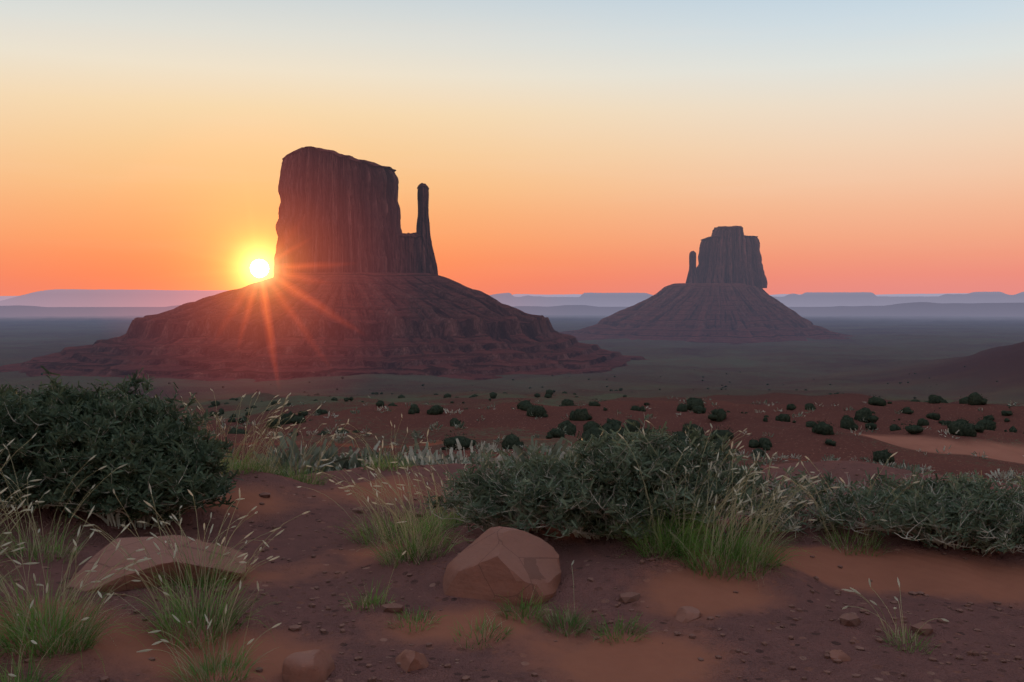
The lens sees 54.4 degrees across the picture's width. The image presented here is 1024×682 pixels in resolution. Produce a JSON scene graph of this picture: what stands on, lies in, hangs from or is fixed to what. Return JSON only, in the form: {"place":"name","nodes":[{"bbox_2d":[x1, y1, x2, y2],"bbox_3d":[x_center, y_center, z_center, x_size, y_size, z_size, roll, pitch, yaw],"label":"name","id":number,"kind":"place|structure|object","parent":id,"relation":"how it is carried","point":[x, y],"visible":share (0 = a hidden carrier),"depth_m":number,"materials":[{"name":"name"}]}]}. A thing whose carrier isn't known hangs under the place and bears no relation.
{"place":"outdoors","nodes":[
{"label":"outdoors","id":0,"kind":"place"},
{"bbox_2d":[0,315,1023,681],"bbox_3d":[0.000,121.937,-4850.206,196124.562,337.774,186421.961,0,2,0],"label":"ground","id":1,"kind":"structure","parent":0,"point":[866,361],"depth_m":6.36,"materials":[{"name":"brown soil"}]},
{"bbox_2d":[0,365,242,528],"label":"shrub","id":2,"kind":"object","parent":1,"relation":"on","point":[161,452],"visible":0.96,"depth_m":6.75,"materials":[{"name":"green plant"}]},
{"bbox_2d":[68,535,246,592],"bbox_3d":[-2.043,1.305,5.663,1.036,0.305,0.720,-6,5,-11],"label":"rock slab","id":3,"kind":"object","parent":1,"relation":"on","point":[129,545],"visible":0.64,"depth_m":5.50,"materials":[{"name":"red stone"}]},
{"bbox_2d":[282,650,334,681],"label":"rock","id":4,"kind":"object","parent":1,"relation":"on","point":[312,666],"visible":0.88,"depth_m":4.32,"materials":[{"name":"red stone"}]},
{"bbox_2d":[0,146,650,381],"bbox_3d":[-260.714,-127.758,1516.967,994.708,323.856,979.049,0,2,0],"label":"butte","id":5,"kind":"object","parent":1,"relation":"on","point":[356,284],"visible":0.95,"depth_m":1329.06,"materials":[{"name":"stone"}]},
{"bbox_2d":[395,649,428,672],"bbox_3d":[-0.457,1.440,4.492,0.148,0.131,0.196,1,5,-30],"label":"rock","id":6,"kind":"object","parent":1,"relation":"on","point":[409,660],"visible":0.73,"depth_m":4.43,"materials":[{"name":"red stone"}]},
{"bbox_2d":[443,526,560,606],"bbox_3d":[-0.061,1.268,5.496,0.657,0.442,0.495,2,-2,17],"label":"rock","id":7,"kind":"object","parent":1,"relation":"on","point":[504,563],"visible":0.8,"depth_m":5.36,"materials":[{"name":"red stone"}]},
{"bbox_2d":[0,389,1023,681],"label":"grass clumps","id":8,"kind":"object","parent":1,"relation":"on","point":[730,551],"visible":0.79,"depth_m":5.43,"materials":[{"name":"green plant"}]},
{"bbox_2d":[0,461,1023,681],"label":"pebbles","id":9,"kind":"object","parent":1,"relation":"on","point":[849,619],"visible":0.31,"depth_m":5.05,"materials":[{"name":"brown stone"}]},
{"bbox_2d":[0,289,1023,315],"bbox_3d":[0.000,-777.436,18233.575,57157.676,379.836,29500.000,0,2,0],"label":"distant mesas","id":10,"kind":"structure","parent":1,"relation":"on","point":[75,302],"depth_m":10272.77,"materials":[{"name":"stone"}]},
{"bbox_2d":[2,365,1023,462],"bbox_3d":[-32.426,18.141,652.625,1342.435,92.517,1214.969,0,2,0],"label":"shrubs","id":11,"kind":"object","parent":1,"relation":"on","point":[962,426],"visible":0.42,"depth_m":83.47,"materials":[{"name":"green plant"}]},
{"bbox_2d":[418,407,784,541],"bbox_3d":[0.567,0.867,6.416,2.366,0.937,1.549,0,2,0],"label":"shrub","id":12,"kind":"object","parent":1,"relation":"on","point":[587,497],"visible":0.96,"depth_m":6.14,"materials":[{"name":"green plant"}]},
{"bbox_2d":[203,395,1023,484],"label":"grass","id":13,"kind":"structure","parent":1,"relation":"on","point":[342,461],"depth_m":14.33,"materials":[{"name":"green plant"}]},
{"bbox_2d":[675,606,700,622],"bbox_3d":[0.881,1.385,5.010,0.119,0.071,0.174,-3,4,27],"label":"rock","id":14,"kind":"object","parent":1,"relation":"on","point":[684,614],"visible":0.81,"depth_m":5.00,"materials":[{"name":"red stone"}]},
{"bbox_2d":[559,226,852,344],"bbox_3d":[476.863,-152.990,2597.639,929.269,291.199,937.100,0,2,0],"label":"butte","id":15,"kind":"object","parent":1,"relation":"on","point":[720,295],"visible":0.93,"depth_m":2468.99,"materials":[{"name":"stone"}]},
{"bbox_2d":[829,649,850,661],"bbox_3d":[1.470,1.412,4.458,0.090,0.058,0.068,-2,-3,0],"label":"rock","id":16,"kind":"object","parent":1,"relation":"on","point":[839,654],"visible":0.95,"depth_m":4.44,"materials":[{"name":"red stone"}]},
{"bbox_2d":[726,464,1023,556],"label":"shrub","id":17,"kind":"object","parent":1,"relation":"on","point":[961,509],"visible":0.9,"depth_m":6.42,"materials":[{"name":"green plant"}]},
{"bbox_2d":[0,0,1023,295],"label":"sky","id":18,"kind":"structure","parent":0,"point":[876,147],"materials":[{"name":"orange"}]},
{"bbox_2d":[250,259,268,276],"bbox_3d":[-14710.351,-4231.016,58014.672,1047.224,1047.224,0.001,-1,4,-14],"label":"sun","id":19,"kind":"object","parent":18,"relation":"in","point":[259,267],"visible":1,"depth_m":58013.19,"materials":[{"name":"white"}]}
]}

